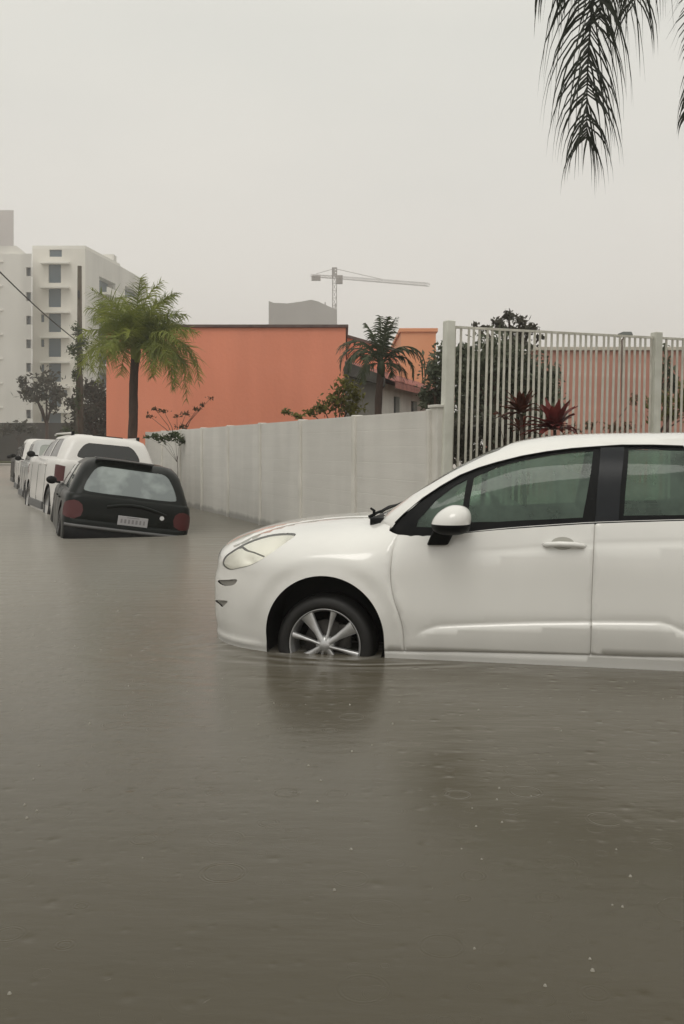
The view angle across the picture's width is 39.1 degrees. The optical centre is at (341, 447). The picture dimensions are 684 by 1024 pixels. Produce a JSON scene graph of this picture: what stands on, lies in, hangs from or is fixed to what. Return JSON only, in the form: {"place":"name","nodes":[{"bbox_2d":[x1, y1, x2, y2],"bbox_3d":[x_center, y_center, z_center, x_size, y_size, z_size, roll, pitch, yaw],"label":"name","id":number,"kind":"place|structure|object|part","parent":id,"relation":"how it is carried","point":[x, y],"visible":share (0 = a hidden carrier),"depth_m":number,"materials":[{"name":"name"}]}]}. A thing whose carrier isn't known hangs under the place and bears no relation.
{"place":"outdoors","nodes":[
{"label":"outdoors","id":0,"kind":"place"},
{"bbox_2d":[0,463,10,465],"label":"pavement","id":1,"kind":"structure","parent":0,"point":[5,464],"depth_m":64.60,"materials":[{"name":"concrete"}]},
{"bbox_2d":[0,210,13,245],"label":"tower","id":2,"kind":"structure","parent":0,"point":[6,227],"depth_m":170.00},
{"bbox_2d":[0,449,683,1023],"bbox_3d":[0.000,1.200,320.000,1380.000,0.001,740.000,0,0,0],"label":"flood water","id":3,"kind":"structure","parent":0,"point":[222,901],"depth_m":3.11,"materials":[{"name":"brown liquid"}]},
{"bbox_2d":[7,581,681,994],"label":"rain splashes","id":4,"kind":"object","parent":3,"relation":"on","point":[317,801],"visible":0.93,"depth_m":3.21,"materials":[{"name":"grey liquid"}]},
{"bbox_2d":[0,0,683,447],"label":"sky","id":5,"kind":"structure","parent":0,"point":[233,153],"materials":[{"name":"grey"}]},
{"label":"ground","id":6,"kind":"structure","parent":0,"visible":0},
{"bbox_2d":[7,447,21,481],"bbox_3d":[-11.031,0.755,34.899,2.070,1.600,4.130,2,-1,-21],"label":"parked car","id":7,"kind":"object","parent":6,"relation":"on","point":[17,453],"visible":0.14,"depth_m":34.28,"materials":[{"name":"metal"}]},
{"bbox_2d":[0,246,31,422],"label":"apartment block","id":8,"kind":"structure","parent":6,"relation":"on","point":[15,324],"depth_m":104.00,"materials":[{"name":"grey"}]},
{"bbox_2d":[27,268,30,275],"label":"window","id":9,"kind":"structure","parent":8,"relation":"in","point":[28,269],"depth_m":104.39,"materials":[{"name":"grey glass"}]},
{"bbox_2d":[27,316,30,324],"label":"window","id":10,"kind":"structure","parent":8,"relation":"in","point":[28,317],"depth_m":104.39,"materials":[{"name":"grey glass"}]},
{"bbox_2d":[27,340,30,347],"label":"window","id":11,"kind":"structure","parent":8,"relation":"in","point":[28,341],"depth_m":104.39,"materials":[{"name":"grey glass"}]},
{"bbox_2d":[27,363,30,371],"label":"window","id":12,"kind":"structure","parent":8,"relation":"in","point":[28,364],"depth_m":104.39,"materials":[{"name":"grey glass"}]},
{"bbox_2d":[27,410,30,417],"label":"window","id":13,"kind":"structure","parent":8,"relation":"in","point":[28,411],"depth_m":104.39,"materials":[{"name":"grey glass"}]},
{"bbox_2d":[0,418,40,447],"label":"shrub","id":14,"kind":"object","parent":6,"relation":"on","point":[8,428],"visible":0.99,"depth_m":68.01,"materials":[{"name":"green plant"}]},
{"bbox_2d":[10,439,51,488],"bbox_3d":[-8.901,0.655,29.057,2.070,1.799,4.030,3,-1,-21],"label":"parked car","id":15,"kind":"object","parent":6,"relation":"on","point":[27,444],"visible":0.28,"depth_m":27.83,"materials":[{"name":"white metal"}]},
{"bbox_2d":[15,440,54,497],"bbox_3d":[-7.111,0.696,24.161,2.070,1.719,4.030,5,-2,-21],"label":"parked car","id":16,"kind":"object","parent":6,"relation":"on","point":[38,447],"visible":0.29,"depth_m":22.84,"materials":[{"name":"silver metal"}]},
{"bbox_3d":[-6.434,0.170,22.557,1.254,0.389,0.288,5,-2,-21],"label":"rear window","id":17,"kind":"part","parent":16,"relation":"part of","materials":[{"name":"grey glass"}]},
{"bbox_2d":[11,365,67,438],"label":"broad tree","id":18,"kind":"object","parent":6,"relation":"on","point":[26,389],"visible":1,"depth_m":61.86,"materials":[{"name":"green plant"}]},
{"bbox_2d":[0,423,104,460],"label":"boundary wall","id":19,"kind":"structure","parent":6,"relation":"on","point":[9,444],"depth_m":71.88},
{"bbox_2d":[56,426,78,436],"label":"shrub","id":20,"kind":"object","parent":6,"relation":"on","point":[65,429],"visible":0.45,"depth_m":39.95,"materials":[{"name":"green plant"}]},
{"bbox_2d":[32,246,124,422],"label":"apartment block","id":21,"kind":"structure","parent":6,"relation":"on","point":[54,283],"depth_m":110.00,"materials":[{"name":"painted plaster"},{"name":"concrete"},{"name":"glass"}]},
{"bbox_2d":[49,265,60,282],"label":"window","id":22,"kind":"structure","parent":21,"relation":"in","point":[54,270],"depth_m":110.23,"materials":[{"name":"grey glass"}]},
{"bbox_2d":[49,289,60,306],"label":"window","id":23,"kind":"structure","parent":21,"relation":"in","point":[54,294],"depth_m":110.23,"materials":[{"name":"grey glass"}]},
{"bbox_2d":[49,314,60,331],"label":"window","id":24,"kind":"structure","parent":21,"relation":"in","point":[56,318],"depth_m":110.23,"materials":[{"name":"grey glass"}]},
{"bbox_2d":[49,339,60,356],"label":"window","id":25,"kind":"structure","parent":21,"relation":"in","point":[54,344],"depth_m":110.23,"materials":[{"name":"grey glass"}]},
{"bbox_2d":[49,363,60,381],"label":"window","id":26,"kind":"structure","parent":21,"relation":"in","point":[56,367],"depth_m":110.23,"materials":[{"name":"grey glass"}]},
{"bbox_2d":[49,388,60,406],"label":"window","id":27,"kind":"structure","parent":21,"relation":"in","point":[58,404],"depth_m":110.23,"materials":[{"name":"grey glass"}]},
{"bbox_2d":[49,413,60,422],"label":"window","id":28,"kind":"structure","parent":21,"relation":"in","point":[56,418],"depth_m":110.23,"materials":[{"name":"grey glass"}]},
{"bbox_2d":[50,250,61,256],"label":"window","id":29,"kind":"structure","parent":21,"relation":"in","point":[53,253],"depth_m":110.23,"materials":[{"name":"grey glass"}]},
{"bbox_2d":[99,374,105,386],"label":"window","id":30,"kind":"structure","parent":21,"relation":"in","point":[100,375],"depth_m":117.80,"materials":[{"name":"grey glass"}]},
{"bbox_2d":[99,280,107,291],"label":"window","id":31,"kind":"structure","parent":21,"relation":"in","point":[102,284],"depth_m":118.15,"materials":[{"name":"grey glass"}]},
{"bbox_2d":[66,321,91,433],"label":"climbing plant","id":32,"kind":"object","parent":6,"relation":"on","point":[74,374],"visible":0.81,"depth_m":44.54,"materials":[{"name":"green plant"}]},
{"bbox_2d":[76,266,82,433],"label":"utility pole","id":33,"kind":"object","parent":6,"relation":"on","point":[79,294],"visible":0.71,"depth_m":44.90,"materials":[{"name":"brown wood"}]},
{"bbox_2d":[0,272,78,342],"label":"overhead cable","id":34,"kind":"object","parent":33,"relation":"attached to","point":[37,307],"visible":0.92,"depth_m":36.78,"materials":[{"name":"grey plastic"}]},
{"bbox_2d":[59,377,105,435],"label":"broad tree","id":35,"kind":"object","parent":6,"relation":"on","point":[94,410],"visible":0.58,"depth_m":49.65,"materials":[{"name":"green plant"}]},
{"bbox_2d":[25,431,152,514],"bbox_3d":[-5.106,0.653,19.267,2.230,1.811,4.420,6,-3,-25],"label":"parked car","id":36,"kind":"object","parent":6,"relation":"on","point":[59,458],"visible":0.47,"depth_m":17.68,"materials":[{"name":"white metal"}]},
{"bbox_3d":[-5.568,0.004,18.624,0.245,0.342,0.806,6,-3,-25],"label":"side window","id":37,"kind":"part","parent":36,"relation":"part of","materials":[{"name":"grey glass"}]},
{"bbox_3d":[-5.240,0.000,17.817,0.156,0.342,0.825,6,-3,-25],"label":"side window","id":38,"kind":"part","parent":36,"relation":"part of","materials":[{"name":"grey glass"}]},
{"bbox_3d":[-4.240,0.096,17.537,1.124,0.290,0.133,6,-3,-25],"label":"rear window","id":39,"kind":"part","parent":36,"relation":"part of","materials":[{"name":"black glass"}]},
{"bbox_2d":[46,456,189,538],"bbox_3d":[-3.508,0.868,14.898,2.090,1.379,4.282,9,-3,-18],"label":"parked car","id":40,"kind":"object","parent":6,"relation":"on","point":[98,497],"visible":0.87,"depth_m":13.06,"materials":[{"name":"black paint"}]},
{"bbox_3d":[-4.000,0.387,14.316,0.186,0.357,0.827,9,-3,-18],"label":"side window","id":41,"kind":"part","parent":40,"relation":"part of","materials":[{"name":"grey glass"}]},
{"bbox_3d":[-3.744,0.384,13.494,0.148,0.357,0.765,9,-3,-18],"label":"side window","id":42,"kind":"part","parent":40,"relation":"part of","materials":[{"name":"grey glass"}]},
{"bbox_3d":[-2.874,0.492,13.174,1.249,0.361,0.254,9,-3,-18],"label":"rear window","id":43,"kind":"part","parent":40,"relation":"part of","materials":[{"name":"grey glass"}]},
{"bbox_2d":[120,266,148,311],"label":"apartment block","id":44,"kind":"structure","parent":6,"relation":"on","point":[127,277],"depth_m":130.61,"materials":[{"name":"white paint"}]},
{"bbox_2d":[125,289,133,296],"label":"window","id":45,"kind":"structure","parent":44,"relation":"in","point":[131,294],"depth_m":132.87,"materials":[{"name":"grey glass"}]},
{"bbox_2d":[72,273,205,438],"bbox_3d":[-5.048,-1.430,23.926,3.492,5.751,3.363,0,0,0],"label":"palm tree","id":46,"kind":"object","parent":6,"relation":"on","point":[151,332],"visible":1,"depth_m":23.68,"materials":[{"name":"green plant"}]},
{"bbox_2d":[143,430,184,472],"bbox_3d":[-3.649,0.535,19.954,0.926,1.810,0.479,0,0,0],"label":"climbing plant","id":47,"kind":"object","parent":6,"relation":"on","point":[173,435],"visible":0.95,"depth_m":19.89,"materials":[{"name":"green plant"}]},
{"bbox_2d":[146,396,213,430],"bbox_3d":[-3.949,0.087,23.534,1.710,2.707,0.519,0,0,0],"label":"thin shrub","id":48,"kind":"object","parent":6,"relation":"on","point":[176,415],"visible":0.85,"depth_m":23.48,"materials":[{"name":"green plant"}]},
{"bbox_2d":[106,324,347,444],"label":"orange building","id":49,"kind":"structure","parent":6,"relation":"on","point":[260,373],"depth_m":30.00,"materials":[{"name":"paint"}]},
{"bbox_2d":[145,409,430,525],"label":"slab wall","id":50,"kind":"structure","parent":6,"relation":"on","point":[265,474],"depth_m":13.20,"materials":[{"name":"white concrete"}]},
{"bbox_2d":[269,300,336,323],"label":"concrete shell","id":51,"kind":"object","parent":6,"relation":"on","point":[310,312],"visible":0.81,"depth_m":180.00},
{"bbox_2d":[281,373,369,419],"bbox_3d":[-0.250,0.172,14.259,1.326,2.538,0.585,0,0,0],"label":"shrub","id":52,"kind":"object","parent":6,"relation":"on","point":[334,399],"visible":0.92,"depth_m":14.19,"materials":[{"name":"green leaf"},{"name":"bark"}]},
{"bbox_2d":[344,361,384,416],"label":"grey outhouse","id":53,"kind":"structure","parent":6,"relation":"on","point":[369,389],"depth_m":20.50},
{"bbox_2d":[310,267,429,311],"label":"tower crane","id":54,"kind":"object","parent":6,"relation":"on","point":[339,279],"visible":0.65,"depth_m":183.55,"materials":[{"name":"grey paint"}]},
{"bbox_2d":[346,335,397,375],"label":"orange building","id":55,"kind":"structure","parent":6,"relation":"on","point":[350,337],"depth_m":33.00,"materials":[{"name":"paint"}]},
{"bbox_2d":[336,315,425,414],"bbox_3d":[0.737,-0.569,18.517,1.735,4.024,1.330,0,0,0],"label":"palm tree","id":56,"kind":"object","parent":6,"relation":"on","point":[379,353],"visible":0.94,"depth_m":18.43,"materials":[{"name":"green plant"}]},
{"bbox_2d":[345,360,454,413],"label":"house","id":57,"kind":"structure","parent":6,"relation":"on","point":[398,398],"depth_m":23.25,"materials":[{"name":"grey"}]},
{"bbox_2d":[394,397,395,412],"bbox_3d":[1.209,-0.985,22.999,0.175,0.490,0.579,0,0,0],"label":"window","id":58,"kind":"structure","parent":57,"relation":"in","point":[394,397],"depth_m":23.22,"materials":[{"name":"grey glass"}]},
{"bbox_2d":[391,328,437,386],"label":"orange building","id":59,"kind":"structure","parent":6,"relation":"on","point":[420,339],"depth_m":42.00,"materials":[{"name":"orange paint"}]},
{"bbox_2d":[413,340,458,410],"bbox_3d":[1.630,-0.146,15.507,0.995,3.176,0.661,0,0,0],"label":"broad tree","id":60,"kind":"object","parent":6,"relation":"on","point":[433,370],"visible":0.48,"depth_m":15.46,"materials":[{"name":"green plant"}]},
{"bbox_2d":[428,404,443,481],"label":"gate pillar","id":61,"kind":"structure","parent":6,"relation":"on","point":[436,432],"depth_m":9.57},
{"bbox_2d":[215,432,683,670],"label":"parked car","id":62,"kind":"object","parent":6,"relation":"on","point":[583,568],"visible":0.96,"depth_m":5.41,"materials":[{"name":"white paint"}]},
{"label":"quarter window","id":63,"kind":"part","parent":62,"relation":"part of","materials":[{"name":"green glass"}]},
{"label":"quarter window","id":64,"kind":"part","parent":62,"relation":"part of","materials":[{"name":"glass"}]},
{"bbox_3d":[0.857,0.588,5.383,1.159,1.134,0.410,0,0,-4],"label":"front door","id":65,"kind":"part","parent":62,"relation":"part of","materials":[{"name":"white paint"}]},
{"bbox_3d":[1.182,0.588,6.977,1.147,1.134,0.399,0,0,17],"label":"front door","id":66,"kind":"part","parent":62,"relation":"part of","materials":[{"name":"white paint"}]},
{"bbox_3d":[1.786,0.570,5.271,0.835,1.116,0.292,0,0,12],"label":"rear door","id":67,"kind":"part","parent":62,"relation":"part of","materials":[{"name":"white paint"}]},
{"bbox_3d":[2.086,0.570,6.679,0.835,1.116,0.292,0,0,12],"label":"rear door","id":68,"kind":"part","parent":62,"relation":"part of","materials":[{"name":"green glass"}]},
{"bbox_2d":[453,405,547,479],"bbox_3d":[1.647,0.482,10.603,1.258,1.918,0.559,0,0,0],"label":"hedge","id":69,"kind":"object","parent":6,"relation":"on","point":[480,435],"visible":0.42,"depth_m":10.54,"materials":[{"name":"green plant"}]},
{"bbox_2d":[471,308,544,501],"bbox_3d":[3.292,-0.660,18.975,1.416,4.203,0.794,0,0,20],"label":"broad tree","id":70,"kind":"object","parent":6,"relation":"on","point":[508,316],"visible":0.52,"depth_m":18.93,"materials":[{"name":"green plant"}]},
{"bbox_2d":[454,324,569,446],"bbox_3d":[2.571,-0.230,15.003,2.019,3.347,1.215,0,0,0],"label":"broad tree","id":71,"kind":"object","parent":6,"relation":"on","point":[482,373],"visible":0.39,"depth_m":14.86,"materials":[{"name":"green plant"}]},
{"bbox_2d":[495,389,540,504],"bbox_3d":[1.595,0.453,8.615,0.459,1.977,0.390,0,0,0],"label":"red plant","id":72,"kind":"object","parent":6,"relation":"on","point":[520,405],"visible":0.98,"depth_m":8.58,"materials":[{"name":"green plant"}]},
{"bbox_2d":[507,415,538,500],"bbox_3d":[1.654,0.568,8.904,0.304,1.747,0.286,0,0,41],"label":"red plant","id":73,"kind":"object","parent":6,"relation":"on","point":[517,424],"visible":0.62,"depth_m":8.88,"materials":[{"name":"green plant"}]},
{"bbox_2d":[492,411,578,479],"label":"bare twigs","id":74,"kind":"object","parent":6,"relation":"on","point":[504,418],"visible":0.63,"depth_m":8.70,"materials":[{"name":"brown plant"}]},
{"bbox_2d":[520,397,577,435],"bbox_3d":[1.779,0.500,8.297,0.490,1.883,0.541,0,0,14],"label":"red plant","id":75,"kind":"object","parent":6,"relation":"on","point":[555,416],"visible":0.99,"depth_m":8.24,"materials":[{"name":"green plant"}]},
{"bbox_2d":[441,320,683,503],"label":"barred fence","id":76,"kind":"object","parent":6,"relation":"on","point":[448,370],"visible":0.52,"depth_m":10.08,"materials":[{"name":"metal"}]},
{"bbox_2d":[481,347,683,493],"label":"pink building","id":77,"kind":"structure","parent":6,"relation":"on","point":[599,382],"depth_m":24.00,"materials":[{"name":"paint"}]},
{"bbox_2d":[562,393,641,434],"bbox_3d":[3.468,0.339,12.901,1.063,2.204,0.375,0,0,7],"label":"shrub","id":78,"kind":"object","parent":6,"relation":"on","point":[614,424],"visible":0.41,"depth_m":12.90,"materials":[{"name":"green plant"}]},
{"bbox_2d":[534,0,683,193],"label":"palm tree","id":79,"kind":"object","parent":6,"relation":"on","point":[602,16],"visible":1,"depth_m":5.41,"materials":[{"name":"green plant"}]},
{"bbox_2d":[618,332,632,415],"bbox_3d":[6.702,-0.642,23.040,0.288,4.163,0.964,0,0,0],"label":"street lamp","id":80,"kind":"object","parent":6,"relation":"on","point":[625,333],"visible":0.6,"depth_m":23.48,"materials":[{"name":"beige metal"}]},
{"bbox_2d":[645,380,683,432],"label":"shrub","id":81,"kind":"object","parent":6,"relation":"on","point":[668,408],"visible":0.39,"depth_m":12.59,"materials":[{"name":"green plant"}]},
{"bbox_2d":[661,343,680,456],"bbox_3d":[5.389,-0.154,16.050,0.524,3.191,0.335,0,0,0],"label":"broad tree","id":82,"kind":"object","parent":6,"relation":"on","point":[668,375],"visible":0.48,"depth_m":15.99,"materials":[{"name":"green plant"}]}
]}

